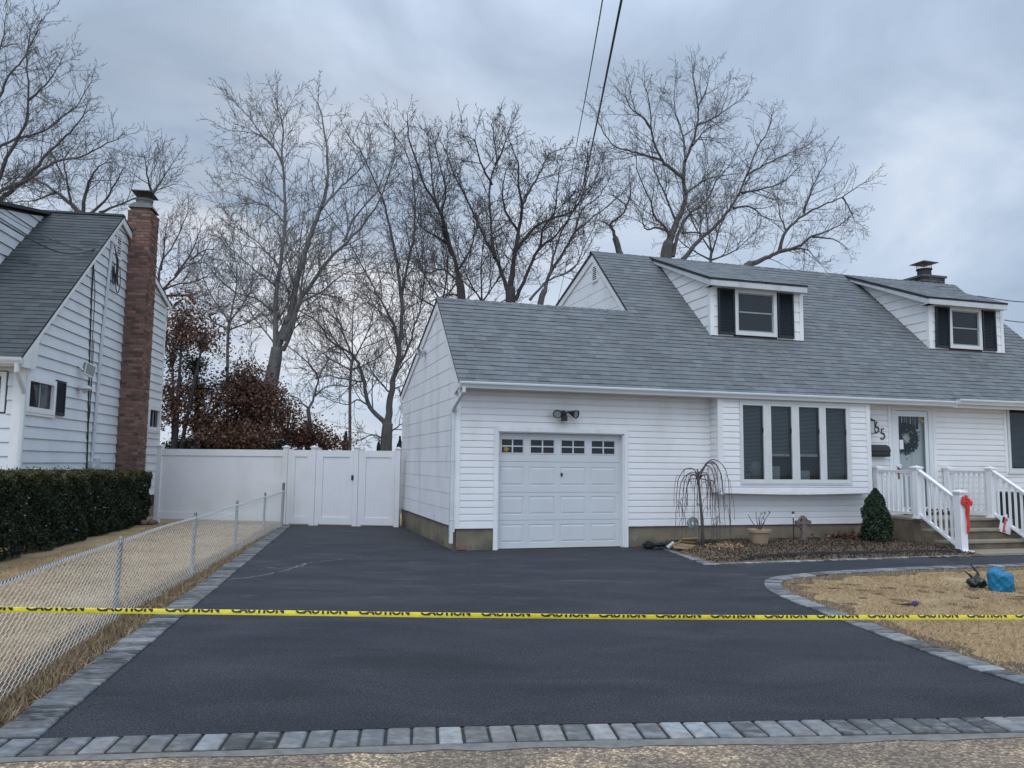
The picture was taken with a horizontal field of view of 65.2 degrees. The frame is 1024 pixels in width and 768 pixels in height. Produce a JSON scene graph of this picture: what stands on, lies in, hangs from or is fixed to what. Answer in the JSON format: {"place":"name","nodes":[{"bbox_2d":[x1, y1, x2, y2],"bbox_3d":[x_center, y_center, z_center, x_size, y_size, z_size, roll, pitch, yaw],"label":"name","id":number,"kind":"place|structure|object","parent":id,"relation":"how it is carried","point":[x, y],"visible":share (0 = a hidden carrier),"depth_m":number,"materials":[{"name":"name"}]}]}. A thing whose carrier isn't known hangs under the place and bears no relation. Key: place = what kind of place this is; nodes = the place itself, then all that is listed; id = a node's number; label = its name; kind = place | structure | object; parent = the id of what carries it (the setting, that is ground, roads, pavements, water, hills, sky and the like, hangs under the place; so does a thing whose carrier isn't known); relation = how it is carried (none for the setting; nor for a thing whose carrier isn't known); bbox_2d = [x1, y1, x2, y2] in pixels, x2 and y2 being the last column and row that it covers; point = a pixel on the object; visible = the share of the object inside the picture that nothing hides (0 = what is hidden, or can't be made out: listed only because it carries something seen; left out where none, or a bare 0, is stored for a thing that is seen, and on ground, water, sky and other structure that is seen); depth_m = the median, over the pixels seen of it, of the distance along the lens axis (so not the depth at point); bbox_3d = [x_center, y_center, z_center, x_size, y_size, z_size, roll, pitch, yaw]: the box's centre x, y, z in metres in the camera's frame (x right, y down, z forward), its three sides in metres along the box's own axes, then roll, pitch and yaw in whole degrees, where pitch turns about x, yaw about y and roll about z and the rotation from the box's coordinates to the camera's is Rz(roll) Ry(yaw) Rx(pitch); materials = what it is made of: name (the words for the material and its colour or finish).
{"place":"outdoors","nodes":[
{"label":"outdoors","id":0,"kind":"place"},
{"bbox_2d":[0,737,1023,767],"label":"street","id":1,"kind":"structure","parent":0,"point":[990,753],"depth_m":4.25,"materials":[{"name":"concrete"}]},
{"bbox_2d":[0,732,1023,762],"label":"street edge","id":2,"kind":"object","parent":1,"relation":"on","point":[491,746],"visible":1,"depth_m":4.42,"materials":[{"name":"grey concrete"}]},
{"bbox_2d":[0,513,1023,747],"bbox_3d":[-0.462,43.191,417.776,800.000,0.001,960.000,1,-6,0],"label":"lawn","id":3,"kind":"structure","parent":0,"point":[91,541],"depth_m":9.98,"materials":[{"name":"plant"}]},
{"bbox_2d":[0,465,152,560],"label":"hedge","id":4,"kind":"object","parent":3,"relation":"on","point":[49,506],"visible":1,"depth_m":14.34,"materials":[{"name":"green plant"}]},
{"bbox_2d":[0,0,154,211],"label":"bare tree","id":5,"kind":"object","parent":3,"relation":"on","point":[11,188],"visible":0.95,"depth_m":34.78,"materials":[{"name":"brown plant"}]},
{"bbox_2d":[0,189,171,545],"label":"neighbour house","id":6,"kind":"structure","parent":3,"relation":"on","point":[104,305],"depth_m":17.52,"materials":[{"name":"white"}]},
{"bbox_2d":[0,372,7,411],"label":"window","id":7,"kind":"structure","parent":6,"relation":"in","point":[3,375],"depth_m":14.28,"materials":[{"name":"white glass"}]},
{"bbox_2d":[0,212,81,249],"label":"service cable","id":8,"kind":"object","parent":6,"relation":"attached to","point":[36,232],"visible":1,"depth_m":14.19,"materials":[{"name":"black metal"}]},
{"bbox_2d":[25,374,56,417],"bbox_3d":[-8.924,0.242,14.990,0.230,0.720,1.310,1,-6,-8],"label":"window","id":9,"kind":"structure","parent":6,"relation":"in","point":[34,411],"depth_m":15.00,"materials":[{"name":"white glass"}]},
{"bbox_2d":[0,221,95,254],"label":"service cable","id":10,"kind":"object","parent":6,"relation":"attached to","point":[41,244],"visible":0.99,"depth_m":14.72,"materials":[{"name":"black metal"}]},
{"bbox_2d":[77,385,92,393],"bbox_3d":[-8.990,0.114,16.837,0.290,0.180,0.283,1,-6,-8],"label":"dome lamp","id":11,"kind":"object","parent":6,"relation":"attached to","point":[84,388],"visible":1,"depth_m":16.79,"materials":[{"name":"white plastic"}]},
{"bbox_2d":[78,362,95,377],"bbox_3d":[-8.961,-0.301,16.904,0.159,0.325,0.407,-2,-6,25],"label":"floodlight","id":12,"kind":"object","parent":6,"relation":"attached to","point":[88,369],"visible":1,"depth_m":16.85,"materials":[{"name":"white metal"}]},
{"bbox_2d":[147,405,160,432],"bbox_3d":[-10.009,0.985,22.156,0.230,0.720,1.160,1,-6,-8],"label":"window","id":13,"kind":"structure","parent":6,"relation":"in","point":[152,429],"depth_m":22.15,"materials":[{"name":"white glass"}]},
{"bbox_2d":[2,116,207,213],"bbox_3d":[-20.676,-3.636,38.311,13.250,17.769,5.330,-2,-6,24],"label":"bare tree","id":14,"kind":"object","parent":3,"relation":"on","point":[88,186],"visible":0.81,"depth_m":37.83,"materials":[{"name":"brown plant"}]},
{"bbox_2d":[0,545,250,724],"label":"soil strip","id":15,"kind":"object","parent":3,"relation":"on","point":[108,646],"depth_m":6.93,"materials":[{"name":"brown soil"}]},
{"bbox_2d":[0,522,260,679],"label":"side lawn grass","id":16,"kind":"structure","parent":3,"relation":"on","point":[89,576],"depth_m":10.94,"materials":[{"name":"beige plant"}]},
{"bbox_2d":[0,522,280,727],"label":"fence line grass","id":17,"kind":"structure","parent":3,"relation":"on","point":[60,667],"depth_m":6.62,"materials":[{"name":"beige plant"}]},
{"bbox_2d":[0,483,284,699],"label":"chain link fence","id":18,"kind":"object","parent":3,"relation":"on","point":[117,585],"visible":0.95,"depth_m":7.75,"materials":[{"name":"silver metal"}]},
{"bbox_2d":[0,607,1023,619],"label":"caution tape","id":19,"kind":"object","parent":18,"relation":"attached to","point":[447,615],"visible":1,"depth_m":4.38,"materials":[{"name":"yellow plastic"}]},
{"bbox_2d":[0,524,291,740],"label":"paver border","id":20,"kind":"object","parent":3,"relation":"on","point":[39,718],"visible":0.81,"depth_m":6.01,"materials":[{"name":"grey stone"}]},
{"bbox_2d":[136,519,157,524],"bbox_3d":[-8.974,3.350,19.368,0.745,0.178,0.401,1,-6,0],"label":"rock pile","id":21,"kind":"object","parent":3,"relation":"on","point":[149,522],"visible":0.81,"depth_m":19.25,"materials":[{"name":"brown stone"}]},
{"bbox_2d":[156,186,239,320],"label":"bare tree","id":22,"kind":"object","parent":3,"relation":"on","point":[181,268],"visible":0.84,"depth_m":42.59,"materials":[{"name":"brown plant"}]},
{"bbox_2d":[175,349,223,448],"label":"tree","id":23,"kind":"object","parent":3,"relation":"on","point":[202,365],"visible":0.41,"depth_m":27.99,"materials":[{"name":"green plant"}]},
{"bbox_2d":[161,276,258,448],"bbox_3d":[-10.639,0.327,26.921,4.370,7.726,3.994,1,-6,0],"label":"oak tree","id":24,"kind":"object","parent":3,"relation":"on","point":[181,331],"visible":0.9,"depth_m":26.77,"materials":[{"name":"brown plant"}]},
{"bbox_2d":[166,218,287,409],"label":"bare tree","id":25,"kind":"object","parent":3,"relation":"on","point":[227,329],"visible":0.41,"depth_m":52.46,"materials":[{"name":"brown plant"}]},
{"bbox_2d":[160,435,293,449],"bbox_3d":[-10.497,3.110,28.843,5.096,2.628,2.368,0,-6,8],"label":"evergreen shrub","id":26,"kind":"object","parent":3,"relation":"on","point":[279,445],"visible":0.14,"depth_m":29.00,"materials":[{"name":"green plant"}]},
{"bbox_2d":[184,392,277,449],"bbox_3d":[-9.923,2.196,28.072,3.547,4.239,2.118,1,-6,0],"label":"shrub","id":27,"kind":"object","parent":3,"relation":"on","point":[206,447],"visible":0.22,"depth_m":27.82,"materials":[{"name":"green plant"}]},
{"bbox_2d":[177,350,303,449],"bbox_3d":[-9.459,1.503,27.777,4.384,5.565,4.148,2,-6,-17],"label":"shrub","id":28,"kind":"object","parent":3,"relation":"on","point":[251,421],"visible":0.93,"depth_m":27.60,"materials":[{"name":"brown plant"}]},
{"bbox_2d":[153,444,402,526],"bbox_3d":[-5.832,2.515,19.761,6.325,2.010,0.168,0,-6,7],"label":"vinyl fence","id":29,"kind":"object","parent":3,"relation":"on","point":[357,486],"visible":0.87,"depth_m":19.71,"materials":[{"name":"white plastic"}]},
{"bbox_2d":[180,69,426,435],"bbox_3d":[-8.104,-3.952,30.610,9.730,17.090,8.230,1,-6,0],"label":"bare tree","id":30,"kind":"object","parent":3,"relation":"on","point":[287,323],"visible":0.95,"depth_m":30.59,"materials":[{"name":"grey plant"}]},
{"bbox_2d":[270,396,357,449],"bbox_3d":[-7.912,2.445,30.693,4.196,4.348,3.265,1,-6,0],"label":"shrub","id":31,"kind":"object","parent":3,"relation":"on","point":[306,436],"visible":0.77,"depth_m":30.42,"materials":[{"name":"brown plant"}]},
{"bbox_2d":[275,321,369,448],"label":"bare tree","id":32,"kind":"object","parent":3,"relation":"on","point":[313,397],"visible":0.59,"depth_m":38.05,"materials":[{"name":"grey plant"}]},
{"bbox_2d":[342,431,347,449],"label":"conifer","id":33,"kind":"object","parent":3,"relation":"on","point":[346,433],"visible":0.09,"depth_m":57.77,"materials":[{"name":"green plant"}]},
{"bbox_2d":[283,259,418,449],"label":"bare tree","id":34,"kind":"object","parent":3,"relation":"on","point":[352,360],"visible":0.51,"depth_m":50.27,"materials":[{"name":"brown plant"}]},
{"bbox_2d":[268,93,463,450],"bbox_3d":[-5.920,-3.605,31.534,8.142,16.622,6.969,1,-6,0],"label":"bare tree","id":35,"kind":"object","parent":3,"relation":"on","point":[385,437],"visible":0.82,"depth_m":31.43,"materials":[{"name":"grey plant"}]},
{"bbox_2d":[396,436,401,447],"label":"conifer","id":36,"kind":"object","parent":3,"relation":"on","point":[399,443],"visible":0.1,"depth_m":61.73,"materials":[{"name":"green plant"}]},
{"bbox_2d":[385,95,489,322],"bbox_3d":[-3.574,-4.301,38.179,4.990,19.376,6.267,1,-6,0],"label":"bare tree","id":37,"kind":"object","parent":3,"relation":"on","point":[460,294],"visible":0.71,"depth_m":38.24,"materials":[{"name":"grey plant"}]},
{"bbox_2d":[361,198,524,316],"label":"bare tree","id":38,"kind":"object","parent":3,"relation":"on","point":[444,259],"visible":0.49,"depth_m":45.62,"materials":[{"name":"grey plant"}]},
{"bbox_2d":[416,184,555,302],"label":"bare tree","id":39,"kind":"object","parent":3,"relation":"on","point":[481,271],"visible":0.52,"depth_m":47.61,"materials":[{"name":"grey plant"}]},
{"bbox_2d":[0,717,1023,756],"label":"front paver border","id":40,"kind":"object","parent":3,"relation":"on","point":[340,738],"visible":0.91,"depth_m":4.55,"materials":[{"name":"grey stone"}]},
{"bbox_2d":[420,96,618,302],"bbox_3d":[0.129,-4.502,36.641,9.512,19.547,7.644,1,-6,0],"label":"bare tree","id":41,"kind":"object","parent":3,"relation":"on","point":[509,288],"visible":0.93,"depth_m":36.48,"materials":[{"name":"grey plant"}]},
{"bbox_2d":[511,138,638,304],"bbox_3d":[2.985,-3.066,35.525,6.101,16.530,6.910,1,-6,0],"label":"bare tree","id":42,"kind":"object","parent":3,"relation":"on","point":[542,295],"visible":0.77,"depth_m":35.91,"materials":[{"name":"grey plant"}]},
{"bbox_2d":[592,167,646,253],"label":"bare tree","id":43,"kind":"object","parent":3,"relation":"on","point":[617,245],"visible":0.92,"depth_m":37.44,"materials":[{"name":"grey plant"}]},
{"bbox_2d":[656,546,716,564],"bbox_3d":[2.976,2.976,13.919,0.208,0.046,2.850,1,-6,-5],"label":"bed paver border","id":44,"kind":"object","parent":3,"relation":"on","point":[692,558],"visible":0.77,"depth_m":13.43,"materials":[{"name":"grey stone"}]},
{"bbox_2d":[665,541,674,549],"bbox_3d":[2.893,2.953,14.596,0.190,0.174,0.100,2,-6,-17],"label":"tin can","id":45,"kind":"object","parent":44,"relation":"on","point":[669,546],"visible":0.84,"depth_m":14.56,"materials":[{"name":"metal"}]},
{"bbox_2d":[568,45,827,264],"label":"bare tree","id":46,"kind":"object","parent":3,"relation":"on","point":[668,248],"visible":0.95,"depth_m":41.15,"materials":[{"name":"grey plant"}]},
{"bbox_2d":[636,144,781,261],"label":"bare tree","id":47,"kind":"object","parent":3,"relation":"on","point":[711,249],"visible":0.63,"depth_m":48.91,"materials":[{"name":"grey plant"}]},
{"bbox_2d":[400,251,1023,550],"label":"house","id":48,"kind":"structure","parent":3,"relation":"on","point":[772,390],"depth_m":16.38,"materials":[{"name":"paint"}]},
{"bbox_2d":[416,349,425,355],"bbox_3d":[-1.993,-0.682,17.519,0.188,0.147,0.378,2,-6,-17],"label":"floodlight","id":49,"kind":"object","parent":48,"relation":"attached to","point":[419,351],"visible":1,"depth_m":17.49,"materials":[{"name":"white plastic"}]},
{"bbox_2d":[498,433,620,549],"bbox_3d":[0.864,2.003,15.113,2.502,2.150,0.290,2,-6,-17],"label":"garage door","id":50,"kind":"structure","parent":48,"relation":"in","point":[556,490],"depth_m":15.01,"materials":[{"name":"paint"}]},
{"bbox_2d":[553,410,578,420],"bbox_3d":[0.992,0.584,14.874,0.525,0.204,0.260,2,-6,-17],"label":"floodlight","id":51,"kind":"object","parent":48,"relation":"attached to","point":[562,414],"visible":1,"depth_m":14.87,"materials":[{"name":"black metal"}]},
{"bbox_2d":[709,398,872,494],"bbox_3d":[5.687,1.266,16.223,3.597,1.922,0.334,2,-6,-17],"label":"bay window","id":52,"kind":"structure","parent":48,"relation":"in","point":[763,446],"depth_m":16.12,"materials":[{"name":"white plastic"}]},
{"bbox_2d":[870,416,875,433],"bbox_3d":[7.578,0.850,16.917,0.150,0.408,0.155,2,-6,-17],"label":"wall lantern","id":53,"kind":"object","parent":48,"relation":"attached to","point":[872,424],"depth_m":16.86,"materials":[{"name":"white metal"}]},
{"bbox_2d":[871,445,890,456],"bbox_3d":[7.780,1.410,16.925,0.515,0.255,0.155,2,-6,-17],"label":"mailbox","id":54,"kind":"object","parent":48,"relation":"attached to","point":[880,450],"visible":0.9,"depth_m":16.86,"materials":[{"name":"black metal"}]},
{"bbox_2d":[899,440,903,448],"bbox_3d":[8.374,1.301,17.198,0.100,0.200,0.004,2,-6,-16],"label":"paper note","id":55,"kind":"object","parent":48,"relation":"attached to","point":[901,444],"visible":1,"depth_m":17.20,"materials":[{"name":"white paper"}]},
{"bbox_2d":[898,420,920,458],"bbox_3d":[8.540,1.199,17.324,0.729,0.866,0.099,2,-6,-17],"label":"wreath","id":56,"kind":"object","parent":48,"relation":"attached to","point":[909,429],"visible":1,"depth_m":17.33,"materials":[{"name":"green plant"}]},
{"bbox_2d":[891,405,934,514],"bbox_3d":[8.629,1.663,17.326,1.070,2.370,0.269,2,-6,-17],"label":"front door","id":57,"kind":"structure","parent":48,"relation":"in","point":[923,456],"depth_m":17.36,"materials":[{"name":"metal"}]},
{"bbox_2d":[979,296,1022,301],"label":"service cable","id":58,"kind":"object","parent":48,"relation":"attached to","point":[1000,299],"visible":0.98,"depth_m":20.92,"materials":[{"name":"black metal"}]},
{"bbox_2d":[1006,410,1023,473],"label":"window","id":59,"kind":"structure","parent":48,"relation":"in","point":[1014,418],"depth_m":18.32,"materials":[{"name":"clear glass"}]},
{"bbox_2d":[743,136,885,273],"bbox_3d":[14.513,-3.433,38.249,6.980,18.047,5.817,1,-6,0],"label":"bare tree","id":60,"kind":"object","parent":3,"relation":"on","point":[766,257],"visible":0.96,"depth_m":39.41,"materials":[{"name":"grey plant"}]},
{"bbox_2d":[663,537,982,562],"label":"mulch","id":61,"kind":"object","parent":3,"relation":"on","point":[827,540],"visible":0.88,"depth_m":14.42,"materials":[{"name":"brown wood"}]},
{"bbox_2d":[672,538,697,549],"bbox_3d":[3.115,2.884,14.419,0.388,0.239,0.301,4,-6,-29],"label":"cardboard box","id":62,"kind":"object","parent":61,"relation":"on","point":[682,543],"visible":0.86,"depth_m":14.32,"materials":[{"name":"brown cardboard"}]},
{"bbox_2d":[674,459,734,545],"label":"weeping tree","id":63,"kind":"object","parent":61,"relation":"on","point":[698,478],"visible":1,"depth_m":14.66,"materials":[{"name":"brown plant"}]},
{"bbox_2d":[687,505,698,529],"bbox_3d":[3.277,2.419,14.503,0.239,0.448,0.031,2,-6,-17],"label":"hanging ornament","id":64,"kind":"object","parent":63,"relation":"hanging from","point":[689,525],"visible":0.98,"depth_m":14.48,"materials":[{"name":"grey metal"}]},
{"bbox_2d":[698,540,718,544],"bbox_3d":[3.667,2.970,14.888,0.354,0.152,0.353,2,-6,-17],"label":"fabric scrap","id":65,"kind":"object","parent":61,"relation":"on","point":[711,541],"visible":0.42,"depth_m":14.84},
{"bbox_2d":[705,541,749,549],"bbox_3d":[3.787,2.916,14.231,0.776,0.265,0.763,5,-7,-36],"label":"grass clump","id":66,"kind":"object","parent":61,"relation":"on","point":[719,545],"visible":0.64,"depth_m":14.18,"materials":[{"name":"beige plant"}]},
{"bbox_2d":[747,511,771,544],"bbox_3d":[4.619,2.705,14.936,0.438,0.677,0.438,-1,-6,19],"label":"flower pot","id":67,"kind":"object","parent":61,"relation":"on","point":[760,535],"visible":0.91,"depth_m":14.80,"materials":[{"name":"beige plastic"}]},
{"bbox_2d":[791,511,794,538],"bbox_3d":[5.545,2.816,15.765,0.064,0.620,0.061,2,-6,-17],"label":"solar light","id":68,"kind":"object","parent":61,"relation":"on","point":[792,513],"visible":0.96,"depth_m":15.76,"materials":[{"name":"black metal"}]},
{"bbox_2d":[794,516,810,539],"bbox_3d":[5.745,2.866,15.790,0.340,0.530,0.070,2,-6,-17],"label":"garden cross","id":69,"kind":"object","parent":61,"relation":"on","point":[802,523],"visible":0.96,"depth_m":15.76,"materials":[{"name":"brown stone"}]},
{"bbox_2d":[811,530,862,539],"bbox_3d":[6.739,3.081,16.216,1.277,0.223,0.573,2,-6,-17],"label":"leaf pile","id":70,"kind":"object","parent":61,"relation":"on","point":[845,535],"visible":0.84,"depth_m":16.14,"materials":[{"name":"brown plant"}]},
{"bbox_2d":[738,549,961,560],"bbox_3d":[5.899,2.954,13.881,4.813,0.100,0.355,3,-6,-20],"label":"landscape fabric","id":71,"kind":"object","parent":61,"relation":"on","point":[844,552],"visible":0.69,"depth_m":13.88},
{"bbox_2d":[858,488,894,542],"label":"arborvitae","id":72,"kind":"object","parent":61,"relation":"on","point":[876,526],"visible":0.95,"depth_m":15.60,"materials":[{"name":"green plant"}]},
{"bbox_2d":[703,555,967,564],"bbox_3d":[5.637,2.956,13.434,5.550,0.044,0.119,3,-6,-19],"label":"walkway paver border","id":73,"kind":"object","parent":3,"relation":"on","point":[786,561],"visible":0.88,"depth_m":13.21,"materials":[{"name":"grey stone"}]},
{"bbox_2d":[764,563,1023,685],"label":"lawn paver border","id":74,"kind":"object","parent":3,"relation":"on","point":[773,585],"visible":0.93,"depth_m":7.93,"materials":[{"name":"grey stone"}]},
{"bbox_2d":[782,567,1023,673],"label":"front lawn grass","id":75,"kind":"structure","parent":3,"relation":"on","point":[880,580],"depth_m":9.07,"materials":[{"name":"beige plant"}]},
{"bbox_2d":[900,601,917,606],"bbox_3d":[4.483,2.484,9.050,0.231,0.072,0.062,1,-6,0],"label":"rag","id":76,"kind":"object","parent":3,"relation":"on","point":[915,603],"visible":0.98,"depth_m":9.04,"materials":[{"name":"purple fabric"}]},
{"bbox_2d":[887,515,1023,555],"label":"stoop","id":77,"kind":"object","parent":3,"relation":"on","point":[986,537],"visible":0.55,"depth_m":15.69,"materials":[{"name":"brown concrete"}]},
{"bbox_2d":[872,465,968,550],"bbox_3d":[7.990,2.416,15.787,0.210,1.612,2.277,2,-6,-17],"label":"stair railing","id":78,"kind":"object","parent":77,"relation":"on","point":[918,476],"visible":0.86,"depth_m":15.59,"materials":[{"name":"white plastic"}]},
{"bbox_2d":[961,495,972,533],"bbox_3d":[8.362,2.396,14.682,0.226,0.710,0.050,1,-6,-9],"label":"ribbon bow","id":79,"kind":"object","parent":78,"relation":"attached to","point":[966,502],"visible":1,"depth_m":14.69,"materials":[{"name":"red fabric"}]},
{"bbox_2d":[903,508,949,514],"bbox_3d":[8.866,2.719,17.058,1.151,0.140,0.159,2,-6,-17],"label":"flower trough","id":80,"kind":"object","parent":77,"relation":"on","point":[948,513],"visible":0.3,"depth_m":17.08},
{"bbox_2d":[941,466,1023,537],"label":"stair railing","id":81,"kind":"object","parent":77,"relation":"on","point":[991,489],"visible":0.84,"depth_m":16.30,"materials":[{"name":"white plastic"}]},
{"bbox_2d":[999,514,1012,534],"bbox_3d":[9.781,2.786,15.855,0.336,0.400,0.058,2,-6,-17],"label":"bag","id":82,"kind":"object","parent":81,"relation":"hanging from","point":[1004,526],"visible":1,"depth_m":15.82,"materials":[{"name":"white plastic"}]},
{"bbox_2d":[964,564,986,587],"bbox_3d":[6.144,2.537,10.579,0.242,0.300,0.225,5,-7,-37],"label":"plastic bag","id":83,"kind":"object","parent":3,"relation":"on","point":[976,580],"visible":1,"depth_m":10.52,"materials":[{"name":"black plastic"}]},
{"bbox_2d":[986,567,1015,591],"bbox_3d":[6.294,2.509,10.306,0.338,0.305,0.280,1,-6,0],"label":"plastic bag","id":84,"kind":"object","parent":3,"relation":"on","point":[999,579],"visible":1,"depth_m":10.22,"materials":[{"name":"blue plastic"}]},
{"bbox_2d":[0,0,1023,450],"label":"sky","id":85,"kind":"structure","parent":0,"point":[931,92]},
{"bbox_2d":[36,525,1023,739],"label":"driveway","id":86,"kind":"structure","parent":0,"point":[256,674],"depth_m":6.56,"materials":[{"name":"black asphalt"}]},
{"bbox_2d":[234,559,340,578],"bbox_3d":[-3.371,2.678,11.662,0.536,0.001,2.540,-1,-6,20],"label":"chalky crack","id":87,"kind":"object","parent":86,"relation":"on","point":[287,569],"visible":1,"depth_m":11.69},
{"bbox_2d":[559,0,602,266],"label":"overhead cable","id":88,"kind":"object","parent":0,"point":[586,90],"visible":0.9,"depth_m":11.43,"materials":[{"name":"black metal"}]},
{"bbox_2d":[558,0,622,299],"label":"overhead cable","id":89,"kind":"object","parent":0,"point":[615,30],"visible":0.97,"depth_m":10.83,"materials":[{"name":"black metal"}]},
{"bbox_2d":[642,541,669,548],"bbox_3d":[2.716,2.973,14.777,0.612,0.160,0.296,2,-6,-17],"label":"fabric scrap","id":90,"kind":"object","parent":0,"point":[649,545],"visible":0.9,"depth_m":14.72,"materials":[{"name":"black fabric"}]},
{"bbox_2d":[996,491,1023,537],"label":"trash bin","id":91,"kind":"object","parent":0,"point":[1012,505],"visible":0.3,"depth_m":16.42,"materials":[{"name":"black plastic"}]}
]}

